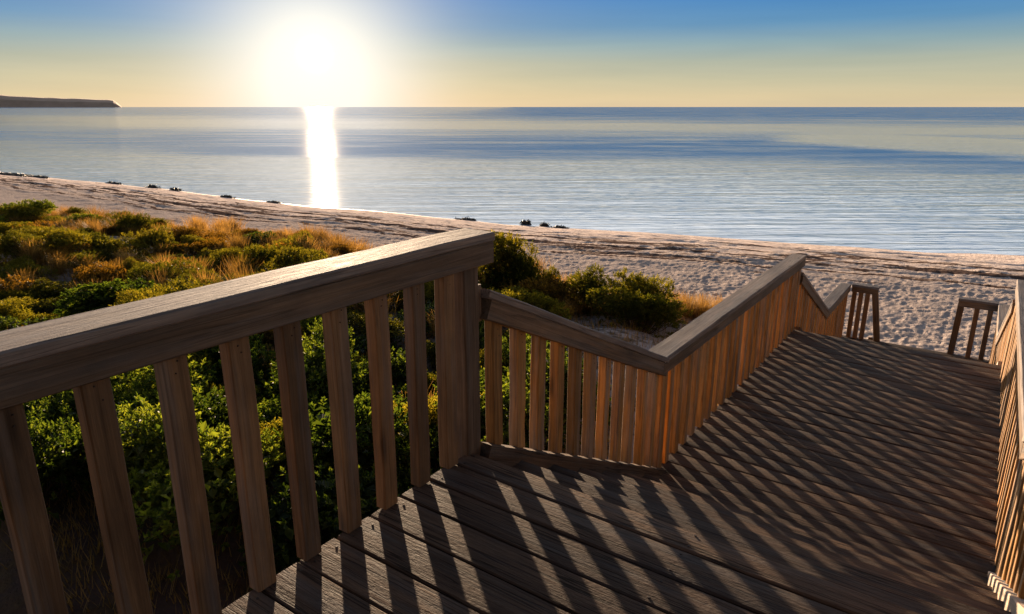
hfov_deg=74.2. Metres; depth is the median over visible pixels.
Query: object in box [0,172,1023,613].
ground
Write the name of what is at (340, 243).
grass tuft
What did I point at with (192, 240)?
coastal shrub
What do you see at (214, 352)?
coastal shrub
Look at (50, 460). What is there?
coastal shrub
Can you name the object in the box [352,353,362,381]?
coastal shrub
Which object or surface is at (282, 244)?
coastal shrub
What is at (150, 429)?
coastal shrub
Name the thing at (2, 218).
coastal shrub
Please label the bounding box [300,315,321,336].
coastal shrub
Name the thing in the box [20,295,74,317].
coastal shrub
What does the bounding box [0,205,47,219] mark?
coastal shrub
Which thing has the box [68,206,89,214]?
coastal shrub
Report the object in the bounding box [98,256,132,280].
grass tuft
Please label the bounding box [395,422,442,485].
coastal shrub
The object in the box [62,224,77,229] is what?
grass tuft
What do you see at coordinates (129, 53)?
sky
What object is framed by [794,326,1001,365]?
staircase
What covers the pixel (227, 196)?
seaweed clump
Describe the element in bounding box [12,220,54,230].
coastal shrub
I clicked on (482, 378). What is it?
coastal shrub
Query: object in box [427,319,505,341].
coastal shrub
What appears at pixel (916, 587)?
staircase
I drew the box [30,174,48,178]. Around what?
seaweed clump
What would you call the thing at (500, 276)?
coastal shrub
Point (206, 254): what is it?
coastal shrub
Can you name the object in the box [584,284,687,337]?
coastal shrub
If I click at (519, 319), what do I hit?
railing
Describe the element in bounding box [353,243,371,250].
grass tuft
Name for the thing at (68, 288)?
coastal shrub
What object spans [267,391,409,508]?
coastal shrub
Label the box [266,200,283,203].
seaweed clump
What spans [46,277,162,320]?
coastal shrub
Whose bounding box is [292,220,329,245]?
grass tuft
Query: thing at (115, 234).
coastal shrub
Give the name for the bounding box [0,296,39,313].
coastal shrub
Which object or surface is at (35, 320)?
coastal shrub
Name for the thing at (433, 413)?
coastal shrub
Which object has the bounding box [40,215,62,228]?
coastal shrub
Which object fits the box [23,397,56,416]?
coastal shrub
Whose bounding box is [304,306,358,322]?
coastal shrub
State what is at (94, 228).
grass tuft
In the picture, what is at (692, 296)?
grass tuft
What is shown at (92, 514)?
ground cover
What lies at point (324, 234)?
grass tuft
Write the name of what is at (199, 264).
grass tuft
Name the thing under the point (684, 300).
grass tuft
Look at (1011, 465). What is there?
railing
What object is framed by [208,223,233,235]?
grass tuft
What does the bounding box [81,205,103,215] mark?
grass tuft
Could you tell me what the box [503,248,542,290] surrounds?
coastal shrub
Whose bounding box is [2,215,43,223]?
coastal shrub
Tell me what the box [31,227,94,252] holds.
coastal shrub
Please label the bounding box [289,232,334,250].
grass tuft
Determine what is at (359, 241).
grass tuft
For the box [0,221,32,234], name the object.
coastal shrub
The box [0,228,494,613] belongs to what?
railing
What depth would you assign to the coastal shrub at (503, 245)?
13.46 m
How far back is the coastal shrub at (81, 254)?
15.11 m
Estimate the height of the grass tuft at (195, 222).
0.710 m
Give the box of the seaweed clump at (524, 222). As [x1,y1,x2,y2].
[519,219,531,224]
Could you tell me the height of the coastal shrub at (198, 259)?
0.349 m
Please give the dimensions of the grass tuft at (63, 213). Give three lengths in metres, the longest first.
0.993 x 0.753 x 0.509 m
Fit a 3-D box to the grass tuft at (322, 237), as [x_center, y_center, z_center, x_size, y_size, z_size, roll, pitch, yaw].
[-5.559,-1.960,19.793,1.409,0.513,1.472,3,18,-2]
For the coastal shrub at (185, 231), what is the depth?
19.27 m
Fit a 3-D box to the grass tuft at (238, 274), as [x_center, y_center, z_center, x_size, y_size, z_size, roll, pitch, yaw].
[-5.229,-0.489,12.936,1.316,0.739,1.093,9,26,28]
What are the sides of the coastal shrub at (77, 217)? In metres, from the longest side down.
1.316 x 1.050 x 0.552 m
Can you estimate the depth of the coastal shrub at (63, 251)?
15.62 m
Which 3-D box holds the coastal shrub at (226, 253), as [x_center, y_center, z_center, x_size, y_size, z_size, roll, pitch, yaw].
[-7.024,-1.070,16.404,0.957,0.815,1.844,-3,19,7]
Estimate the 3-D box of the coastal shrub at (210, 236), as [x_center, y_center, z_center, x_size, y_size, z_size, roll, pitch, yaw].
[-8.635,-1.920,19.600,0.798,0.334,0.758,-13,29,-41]
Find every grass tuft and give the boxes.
[2,237,52,265]
[9,266,41,290]
[32,252,76,274]
[43,203,62,216]
[45,218,76,227]
[47,210,62,216]
[53,205,76,215]
[54,277,113,291]
[56,207,73,215]
[56,220,80,227]
[59,252,111,273]
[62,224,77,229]
[68,216,104,228]
[77,217,105,234]
[77,217,110,235]
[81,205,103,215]
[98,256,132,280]
[101,207,133,220]
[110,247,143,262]
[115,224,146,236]
[132,268,178,292]
[135,252,182,268]
[142,222,181,232]
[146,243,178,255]
[165,267,229,286]
[177,256,225,278]
[182,214,212,230]
[182,215,210,229]
[185,225,210,243]
[202,216,234,231]
[205,265,263,282]
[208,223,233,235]
[209,222,239,232]
[210,254,261,279]
[212,215,257,230]
[216,240,240,248]
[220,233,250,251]
[227,228,246,236]
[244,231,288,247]
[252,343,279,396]
[273,228,293,239]
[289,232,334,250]
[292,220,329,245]
[305,231,329,248]
[310,224,335,241]
[317,240,332,249]
[318,232,356,248]
[319,245,337,257]
[329,231,354,243]
[348,236,368,248]
[350,291,402,317]
[353,243,366,251]
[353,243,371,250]
[425,309,434,336]
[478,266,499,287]
[537,254,557,272]
[554,297,584,319]
[670,291,698,315]
[679,291,718,303]
[680,292,707,319]
[684,292,718,308]
[684,293,721,318]
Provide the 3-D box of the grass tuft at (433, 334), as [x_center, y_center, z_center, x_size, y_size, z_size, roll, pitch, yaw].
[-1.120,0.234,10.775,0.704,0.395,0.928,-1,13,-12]
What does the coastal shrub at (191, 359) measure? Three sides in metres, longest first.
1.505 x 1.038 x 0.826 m
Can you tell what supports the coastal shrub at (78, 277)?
on the ground at (922, 294)
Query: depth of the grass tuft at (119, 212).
21.92 m
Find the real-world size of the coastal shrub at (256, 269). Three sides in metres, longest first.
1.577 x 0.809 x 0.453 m
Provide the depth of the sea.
74.61 m
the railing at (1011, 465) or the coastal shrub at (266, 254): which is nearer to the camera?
the railing at (1011, 465)
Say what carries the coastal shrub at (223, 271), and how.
on the ground at (922, 294)
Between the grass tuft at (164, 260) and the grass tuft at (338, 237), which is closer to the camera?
the grass tuft at (164, 260)
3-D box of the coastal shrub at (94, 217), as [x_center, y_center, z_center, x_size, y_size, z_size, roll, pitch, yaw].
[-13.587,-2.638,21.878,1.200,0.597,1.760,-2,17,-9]
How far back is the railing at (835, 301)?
10.88 m
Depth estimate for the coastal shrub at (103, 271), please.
13.77 m
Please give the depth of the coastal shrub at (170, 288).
11.82 m
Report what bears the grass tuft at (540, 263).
on the ground at (922, 294)
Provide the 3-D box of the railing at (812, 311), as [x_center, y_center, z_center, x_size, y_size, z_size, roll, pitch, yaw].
[4.044,0.100,9.236,0.174,1.632,2.131,11,20,34]
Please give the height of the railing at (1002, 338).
1.618 m
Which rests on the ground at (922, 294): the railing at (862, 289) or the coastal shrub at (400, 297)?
the coastal shrub at (400, 297)
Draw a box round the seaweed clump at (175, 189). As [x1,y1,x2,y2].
[169,187,183,190]
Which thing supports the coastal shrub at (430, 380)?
on the ground at (922, 294)
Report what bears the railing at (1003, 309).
attached to the landing at (920, 349)
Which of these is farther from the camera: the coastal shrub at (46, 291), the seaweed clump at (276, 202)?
the seaweed clump at (276, 202)
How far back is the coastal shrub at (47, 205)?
23.16 m
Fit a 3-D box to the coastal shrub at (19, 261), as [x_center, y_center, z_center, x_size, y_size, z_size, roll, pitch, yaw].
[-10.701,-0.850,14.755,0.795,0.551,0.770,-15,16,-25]
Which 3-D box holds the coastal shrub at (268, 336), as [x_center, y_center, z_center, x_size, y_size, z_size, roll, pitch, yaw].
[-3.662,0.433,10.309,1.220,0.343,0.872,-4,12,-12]
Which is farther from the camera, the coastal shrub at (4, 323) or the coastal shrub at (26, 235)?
the coastal shrub at (26, 235)
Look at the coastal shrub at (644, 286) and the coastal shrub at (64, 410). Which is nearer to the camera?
the coastal shrub at (64, 410)
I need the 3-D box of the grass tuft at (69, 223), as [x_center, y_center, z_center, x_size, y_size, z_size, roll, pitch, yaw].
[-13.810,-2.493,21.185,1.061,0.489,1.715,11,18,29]
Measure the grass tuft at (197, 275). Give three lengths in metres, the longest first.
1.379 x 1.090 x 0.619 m
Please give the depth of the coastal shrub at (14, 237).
15.50 m
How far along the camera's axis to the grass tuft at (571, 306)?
11.91 m
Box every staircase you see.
[480,442,1023,613]
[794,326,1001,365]
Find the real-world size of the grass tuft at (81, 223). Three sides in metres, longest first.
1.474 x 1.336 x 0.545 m
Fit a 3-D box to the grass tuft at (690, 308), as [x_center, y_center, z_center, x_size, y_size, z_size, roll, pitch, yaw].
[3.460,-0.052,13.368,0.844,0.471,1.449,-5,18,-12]
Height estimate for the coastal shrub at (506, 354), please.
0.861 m
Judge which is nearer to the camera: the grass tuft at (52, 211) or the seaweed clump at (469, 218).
the grass tuft at (52, 211)
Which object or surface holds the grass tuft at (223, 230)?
on the ground at (922, 294)
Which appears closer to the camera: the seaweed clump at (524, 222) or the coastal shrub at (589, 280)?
the coastal shrub at (589, 280)
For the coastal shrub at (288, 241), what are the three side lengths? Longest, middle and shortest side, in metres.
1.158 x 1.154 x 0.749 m
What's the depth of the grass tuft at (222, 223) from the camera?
22.42 m
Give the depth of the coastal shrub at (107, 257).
16.07 m
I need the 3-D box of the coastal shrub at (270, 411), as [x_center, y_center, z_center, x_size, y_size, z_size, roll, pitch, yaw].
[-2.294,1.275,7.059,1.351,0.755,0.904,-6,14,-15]
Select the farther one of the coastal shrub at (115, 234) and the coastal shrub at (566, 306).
the coastal shrub at (115, 234)
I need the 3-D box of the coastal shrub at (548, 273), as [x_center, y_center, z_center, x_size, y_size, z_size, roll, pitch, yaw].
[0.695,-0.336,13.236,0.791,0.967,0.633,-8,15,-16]
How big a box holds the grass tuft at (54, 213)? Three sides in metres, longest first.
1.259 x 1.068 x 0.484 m
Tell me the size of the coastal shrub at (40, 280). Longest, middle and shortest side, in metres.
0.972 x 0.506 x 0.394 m
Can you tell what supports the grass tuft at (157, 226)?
on the ground at (922, 294)
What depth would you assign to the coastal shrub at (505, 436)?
6.21 m
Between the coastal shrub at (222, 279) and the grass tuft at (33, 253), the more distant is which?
the grass tuft at (33, 253)
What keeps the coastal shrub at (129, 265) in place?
on the ground at (922, 294)
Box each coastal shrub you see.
[0,198,57,217]
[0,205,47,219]
[0,216,7,222]
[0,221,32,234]
[0,228,52,262]
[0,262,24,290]
[0,274,34,292]
[0,289,37,301]
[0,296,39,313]
[0,298,33,328]
[0,314,23,330]
[0,406,89,527]
[1,261,60,280]
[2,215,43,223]
[3,254,38,271]
[8,224,54,231]
[8,312,62,326]
[11,315,60,327]
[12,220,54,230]
[19,225,69,242]
[19,230,43,243]
[19,278,83,301]
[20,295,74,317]
[23,389,120,475]
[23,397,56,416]
[30,276,49,285]
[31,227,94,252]
[34,242,92,267]
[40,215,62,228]
[42,371,133,422]
[43,393,158,486]
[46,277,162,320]
[60,212,97,223]
[61,250,105,271]
[63,283,99,294]
[67,247,118,267]
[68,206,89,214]
[70,260,127,283]
[71,270,90,282]
[75,228,94,236]
[76,216,106,226]
[76,231,113,251]
[77,214,109,223]
[83,392,234,495]
[85,238,146,264]
[99,218,115,225]
[100,224,124,235]
[106,211,129,218]
[107,212,160,235]
[109,288,162,305]
[110,353,217,410]
[112,231,135,235]
[115,382,213,416]
[117,225,174,254]
[119,257,143,282]
[124,257,206,294]
[127,352,218,379]
[127,421,289,581]
[132,252,160,263]
[133,275,201,298]
[147,253,198,263]
[151,217,171,227]
[152,241,186,256]
[156,386,261,430]
[161,224,205,244]
[162,272,221,293]
[164,267,220,285]
[169,256,209,270]
[175,240,233,258]
[180,234,210,250]
[186,257,210,269]
[190,333,267,365]
[190,346,279,399]
[195,247,220,266]
[201,382,270,418]
[202,230,235,239]
[202,247,244,274]
[204,232,225,241]
[206,236,230,244]
[210,417,287,502]
[212,267,247,278]
[219,271,261,281]
[233,228,261,235]
[237,454,400,589]
[240,241,295,266]
[240,242,296,271]
[241,230,276,244]
[242,264,268,273]
[251,326,304,343]
[251,343,275,357]
[256,339,367,422]
[257,393,324,446]
[261,245,327,271]
[263,231,287,240]
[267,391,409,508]
[269,230,321,248]
[275,236,307,249]
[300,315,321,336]
[302,317,358,398]
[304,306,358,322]
[305,249,329,259]
[312,393,407,459]
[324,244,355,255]
[347,312,404,341]
[349,332,404,360]
[351,346,428,400]
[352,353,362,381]
[354,384,406,404]
[374,464,441,496]
[387,290,403,313]
[393,392,484,461]
[395,280,434,308]
[395,369,436,399]
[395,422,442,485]
[396,299,434,335]
[426,340,436,369]
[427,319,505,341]
[430,367,529,405]
[432,381,581,450]
[478,229,539,289]
[478,266,518,290]
[478,279,496,290]
[479,319,503,354]
[479,349,509,382]
[481,421,545,447]
[487,286,524,296]
[499,275,583,311]
[502,289,571,318]
[502,331,567,359]
[502,334,549,373]
[502,340,623,433]
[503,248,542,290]
[533,264,562,294]
[545,304,576,318]
[557,262,626,319]
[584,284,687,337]
[605,267,692,324]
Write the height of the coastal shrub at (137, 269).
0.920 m
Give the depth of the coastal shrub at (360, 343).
10.00 m
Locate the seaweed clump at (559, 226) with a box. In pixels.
[551,225,569,227]
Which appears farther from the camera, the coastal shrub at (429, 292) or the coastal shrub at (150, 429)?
the coastal shrub at (429, 292)
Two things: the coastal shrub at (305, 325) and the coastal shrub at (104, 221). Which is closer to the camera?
the coastal shrub at (305, 325)
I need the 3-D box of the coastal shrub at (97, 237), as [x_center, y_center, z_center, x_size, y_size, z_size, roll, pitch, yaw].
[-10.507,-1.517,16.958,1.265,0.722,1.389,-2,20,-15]
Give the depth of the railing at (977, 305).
10.57 m
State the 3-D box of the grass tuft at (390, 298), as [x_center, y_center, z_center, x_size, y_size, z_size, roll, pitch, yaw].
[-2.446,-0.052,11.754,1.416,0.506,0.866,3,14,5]
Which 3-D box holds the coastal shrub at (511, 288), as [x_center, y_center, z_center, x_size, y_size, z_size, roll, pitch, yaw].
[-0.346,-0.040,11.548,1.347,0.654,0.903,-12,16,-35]
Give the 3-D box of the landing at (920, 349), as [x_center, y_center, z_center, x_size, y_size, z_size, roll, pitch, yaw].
[6.155,1.752,10.830,2.164,1.895,1.647,11,20,34]
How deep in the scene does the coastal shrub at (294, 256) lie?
14.24 m
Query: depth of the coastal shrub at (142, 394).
6.98 m
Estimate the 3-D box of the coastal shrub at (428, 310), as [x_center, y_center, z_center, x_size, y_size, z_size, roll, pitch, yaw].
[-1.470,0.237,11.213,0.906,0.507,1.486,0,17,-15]
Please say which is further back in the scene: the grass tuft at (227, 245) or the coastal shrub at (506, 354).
the grass tuft at (227, 245)
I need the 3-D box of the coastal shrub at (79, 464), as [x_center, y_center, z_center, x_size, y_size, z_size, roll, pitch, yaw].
[-3.699,1.345,6.416,1.280,0.862,1.281,8,19,41]
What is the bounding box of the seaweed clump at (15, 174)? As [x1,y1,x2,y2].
[0,172,34,176]
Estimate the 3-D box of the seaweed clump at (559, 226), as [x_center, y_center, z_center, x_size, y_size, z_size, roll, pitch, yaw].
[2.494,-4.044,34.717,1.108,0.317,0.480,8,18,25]
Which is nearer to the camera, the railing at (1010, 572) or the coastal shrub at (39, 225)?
the railing at (1010, 572)
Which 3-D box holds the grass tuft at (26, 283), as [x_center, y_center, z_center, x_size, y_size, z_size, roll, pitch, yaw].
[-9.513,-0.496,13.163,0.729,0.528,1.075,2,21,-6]
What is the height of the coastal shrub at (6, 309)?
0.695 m
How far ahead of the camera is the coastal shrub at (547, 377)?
7.19 m
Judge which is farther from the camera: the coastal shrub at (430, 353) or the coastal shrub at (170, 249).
the coastal shrub at (170, 249)
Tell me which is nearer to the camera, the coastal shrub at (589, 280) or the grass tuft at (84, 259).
the coastal shrub at (589, 280)
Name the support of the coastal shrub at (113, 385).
on the ground at (922, 294)
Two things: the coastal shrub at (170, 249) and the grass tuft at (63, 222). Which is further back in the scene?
the grass tuft at (63, 222)
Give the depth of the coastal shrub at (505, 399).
6.54 m
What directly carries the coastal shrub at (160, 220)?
on the ground at (922, 294)
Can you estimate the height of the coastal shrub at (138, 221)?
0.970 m
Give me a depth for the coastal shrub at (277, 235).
20.53 m
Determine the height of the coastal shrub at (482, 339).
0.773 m
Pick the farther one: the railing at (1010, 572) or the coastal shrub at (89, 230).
the coastal shrub at (89, 230)
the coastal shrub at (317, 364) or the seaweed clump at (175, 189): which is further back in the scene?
the seaweed clump at (175, 189)
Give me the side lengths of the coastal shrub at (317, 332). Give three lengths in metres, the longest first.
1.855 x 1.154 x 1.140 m
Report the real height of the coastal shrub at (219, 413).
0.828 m
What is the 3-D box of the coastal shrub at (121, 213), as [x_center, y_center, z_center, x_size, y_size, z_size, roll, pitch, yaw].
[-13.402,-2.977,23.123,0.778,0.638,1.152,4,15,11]
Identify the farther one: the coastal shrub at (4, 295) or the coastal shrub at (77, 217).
the coastal shrub at (77, 217)
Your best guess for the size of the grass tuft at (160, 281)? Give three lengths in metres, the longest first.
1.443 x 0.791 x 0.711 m
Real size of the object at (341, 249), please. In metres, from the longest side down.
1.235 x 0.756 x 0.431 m
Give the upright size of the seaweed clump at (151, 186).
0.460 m
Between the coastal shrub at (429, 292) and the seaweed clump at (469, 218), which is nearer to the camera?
the coastal shrub at (429, 292)
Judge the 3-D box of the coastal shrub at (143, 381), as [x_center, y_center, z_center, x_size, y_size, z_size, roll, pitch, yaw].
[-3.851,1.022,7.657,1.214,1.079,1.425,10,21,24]
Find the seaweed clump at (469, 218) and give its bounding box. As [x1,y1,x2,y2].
[454,216,475,220]
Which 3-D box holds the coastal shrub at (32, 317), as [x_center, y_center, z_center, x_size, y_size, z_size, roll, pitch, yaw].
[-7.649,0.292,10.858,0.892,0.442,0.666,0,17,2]
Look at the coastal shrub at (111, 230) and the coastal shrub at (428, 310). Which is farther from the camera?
the coastal shrub at (111, 230)
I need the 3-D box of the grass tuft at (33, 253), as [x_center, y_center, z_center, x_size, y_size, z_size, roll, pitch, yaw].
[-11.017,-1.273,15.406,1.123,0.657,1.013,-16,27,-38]
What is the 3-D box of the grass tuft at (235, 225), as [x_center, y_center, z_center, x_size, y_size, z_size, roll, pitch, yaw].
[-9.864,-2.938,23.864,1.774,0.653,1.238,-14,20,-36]
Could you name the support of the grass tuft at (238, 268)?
on the ground at (922, 294)
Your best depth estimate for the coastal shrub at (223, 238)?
18.69 m
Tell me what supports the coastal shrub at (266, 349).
on the ground at (922, 294)
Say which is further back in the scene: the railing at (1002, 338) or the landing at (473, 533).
the railing at (1002, 338)
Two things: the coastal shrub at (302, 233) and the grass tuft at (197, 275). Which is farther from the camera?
the coastal shrub at (302, 233)
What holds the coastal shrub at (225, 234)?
on the ground at (922, 294)
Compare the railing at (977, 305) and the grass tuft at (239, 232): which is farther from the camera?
the grass tuft at (239, 232)
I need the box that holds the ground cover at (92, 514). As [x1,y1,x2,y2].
[0,220,718,613]
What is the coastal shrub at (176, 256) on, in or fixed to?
on the ground at (922, 294)
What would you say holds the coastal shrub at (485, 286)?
on the ground at (922, 294)
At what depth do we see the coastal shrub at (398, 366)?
8.59 m
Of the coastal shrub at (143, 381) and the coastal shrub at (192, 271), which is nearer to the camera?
the coastal shrub at (143, 381)
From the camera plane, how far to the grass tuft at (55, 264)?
14.63 m
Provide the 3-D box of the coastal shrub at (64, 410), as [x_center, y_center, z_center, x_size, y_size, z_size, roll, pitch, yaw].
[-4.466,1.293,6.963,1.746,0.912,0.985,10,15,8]
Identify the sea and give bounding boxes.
[0,107,1023,255]
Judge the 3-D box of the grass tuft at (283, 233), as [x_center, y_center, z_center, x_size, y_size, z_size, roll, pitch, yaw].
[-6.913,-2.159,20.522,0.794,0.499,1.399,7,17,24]
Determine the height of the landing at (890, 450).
3.067 m
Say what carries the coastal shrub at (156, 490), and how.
on the ground at (922, 294)
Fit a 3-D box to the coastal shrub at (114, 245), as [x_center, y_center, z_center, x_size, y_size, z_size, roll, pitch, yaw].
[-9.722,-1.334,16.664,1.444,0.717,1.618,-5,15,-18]
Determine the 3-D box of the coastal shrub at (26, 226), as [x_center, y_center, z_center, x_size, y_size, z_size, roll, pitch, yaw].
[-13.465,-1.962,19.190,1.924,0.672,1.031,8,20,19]
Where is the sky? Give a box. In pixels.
[0,0,1023,106]
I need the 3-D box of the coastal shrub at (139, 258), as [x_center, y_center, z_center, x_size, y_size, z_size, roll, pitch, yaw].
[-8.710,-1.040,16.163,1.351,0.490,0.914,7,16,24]
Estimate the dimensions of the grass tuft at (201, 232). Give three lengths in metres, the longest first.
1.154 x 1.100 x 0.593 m
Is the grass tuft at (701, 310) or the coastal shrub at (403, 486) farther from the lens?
the grass tuft at (701, 310)
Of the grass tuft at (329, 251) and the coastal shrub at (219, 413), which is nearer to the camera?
the coastal shrub at (219, 413)
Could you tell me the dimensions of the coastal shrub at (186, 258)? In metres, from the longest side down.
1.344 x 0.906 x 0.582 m
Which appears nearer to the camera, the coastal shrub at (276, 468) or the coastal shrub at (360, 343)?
the coastal shrub at (276, 468)
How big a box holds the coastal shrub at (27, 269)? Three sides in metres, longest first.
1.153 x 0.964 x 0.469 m
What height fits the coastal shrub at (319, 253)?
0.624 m
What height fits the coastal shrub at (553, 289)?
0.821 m
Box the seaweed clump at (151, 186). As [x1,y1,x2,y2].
[143,184,161,188]
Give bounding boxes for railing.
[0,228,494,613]
[478,284,669,466]
[649,253,806,467]
[794,272,829,333]
[822,283,851,337]
[846,283,879,341]
[947,296,998,359]
[989,304,1009,363]
[994,299,1014,364]
[995,279,1023,573]
[997,436,1023,598]
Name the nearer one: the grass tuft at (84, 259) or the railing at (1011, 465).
the railing at (1011, 465)
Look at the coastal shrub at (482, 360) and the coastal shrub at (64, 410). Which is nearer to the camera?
the coastal shrub at (64, 410)
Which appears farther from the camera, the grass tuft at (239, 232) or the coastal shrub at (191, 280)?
the grass tuft at (239, 232)
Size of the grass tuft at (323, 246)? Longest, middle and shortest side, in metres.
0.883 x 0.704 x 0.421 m
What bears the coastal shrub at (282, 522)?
on the ground at (922, 294)
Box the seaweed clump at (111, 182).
[106,181,120,184]
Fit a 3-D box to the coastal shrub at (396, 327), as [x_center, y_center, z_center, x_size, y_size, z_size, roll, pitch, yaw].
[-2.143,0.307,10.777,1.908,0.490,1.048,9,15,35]
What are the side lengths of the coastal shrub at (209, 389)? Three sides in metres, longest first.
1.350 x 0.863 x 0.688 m
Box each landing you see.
[222,453,918,613]
[659,330,1001,584]
[841,335,988,362]
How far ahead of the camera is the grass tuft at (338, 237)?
21.23 m
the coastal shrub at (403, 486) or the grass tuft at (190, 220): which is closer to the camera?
the coastal shrub at (403, 486)
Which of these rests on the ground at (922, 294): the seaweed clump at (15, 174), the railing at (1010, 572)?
the seaweed clump at (15, 174)
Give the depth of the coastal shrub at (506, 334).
9.48 m
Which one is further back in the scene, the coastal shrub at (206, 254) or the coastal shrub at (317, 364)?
the coastal shrub at (206, 254)
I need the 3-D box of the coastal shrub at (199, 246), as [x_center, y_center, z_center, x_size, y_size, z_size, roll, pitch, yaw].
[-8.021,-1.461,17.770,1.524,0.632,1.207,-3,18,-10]
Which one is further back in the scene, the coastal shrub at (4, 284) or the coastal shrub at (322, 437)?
the coastal shrub at (4, 284)
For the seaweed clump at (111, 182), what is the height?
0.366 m
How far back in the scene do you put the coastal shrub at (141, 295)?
10.83 m
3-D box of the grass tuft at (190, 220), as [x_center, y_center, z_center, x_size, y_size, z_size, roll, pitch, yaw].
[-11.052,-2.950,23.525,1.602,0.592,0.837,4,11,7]
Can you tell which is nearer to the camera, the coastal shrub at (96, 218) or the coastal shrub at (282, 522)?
the coastal shrub at (282, 522)
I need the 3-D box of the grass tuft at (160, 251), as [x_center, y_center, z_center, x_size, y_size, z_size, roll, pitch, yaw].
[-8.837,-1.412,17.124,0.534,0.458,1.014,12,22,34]
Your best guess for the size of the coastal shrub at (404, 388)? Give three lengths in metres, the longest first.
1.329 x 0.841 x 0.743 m
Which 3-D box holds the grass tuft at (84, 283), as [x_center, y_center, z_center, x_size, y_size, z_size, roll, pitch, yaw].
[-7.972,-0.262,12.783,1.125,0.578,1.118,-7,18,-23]
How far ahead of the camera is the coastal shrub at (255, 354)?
8.50 m
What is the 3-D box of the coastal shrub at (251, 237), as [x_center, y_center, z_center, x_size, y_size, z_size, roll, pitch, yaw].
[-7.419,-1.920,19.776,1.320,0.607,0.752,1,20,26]
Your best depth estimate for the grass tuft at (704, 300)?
13.93 m
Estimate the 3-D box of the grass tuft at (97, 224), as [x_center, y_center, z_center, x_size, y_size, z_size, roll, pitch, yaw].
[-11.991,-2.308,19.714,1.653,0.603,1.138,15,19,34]
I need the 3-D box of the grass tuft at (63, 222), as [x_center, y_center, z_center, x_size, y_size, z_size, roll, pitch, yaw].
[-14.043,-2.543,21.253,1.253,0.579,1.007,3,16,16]
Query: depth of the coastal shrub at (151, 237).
17.33 m
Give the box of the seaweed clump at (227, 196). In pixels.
[220,194,235,197]
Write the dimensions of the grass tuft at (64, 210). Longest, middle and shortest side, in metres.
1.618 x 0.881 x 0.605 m
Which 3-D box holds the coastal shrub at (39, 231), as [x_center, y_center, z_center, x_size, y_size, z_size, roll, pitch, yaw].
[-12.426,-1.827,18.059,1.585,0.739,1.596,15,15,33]
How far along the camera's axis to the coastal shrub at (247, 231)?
20.92 m
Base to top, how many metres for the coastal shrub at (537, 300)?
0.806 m
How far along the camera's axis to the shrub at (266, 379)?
8.79 m
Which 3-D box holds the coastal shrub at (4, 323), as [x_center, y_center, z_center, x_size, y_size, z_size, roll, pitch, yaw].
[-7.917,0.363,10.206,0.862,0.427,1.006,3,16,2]
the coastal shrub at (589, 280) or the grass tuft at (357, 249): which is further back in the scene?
the grass tuft at (357, 249)
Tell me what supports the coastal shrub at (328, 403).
on the ground at (922, 294)
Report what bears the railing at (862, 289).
attached to the staircase
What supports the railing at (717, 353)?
attached to the landing at (890, 450)
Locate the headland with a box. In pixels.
[0,95,120,106]

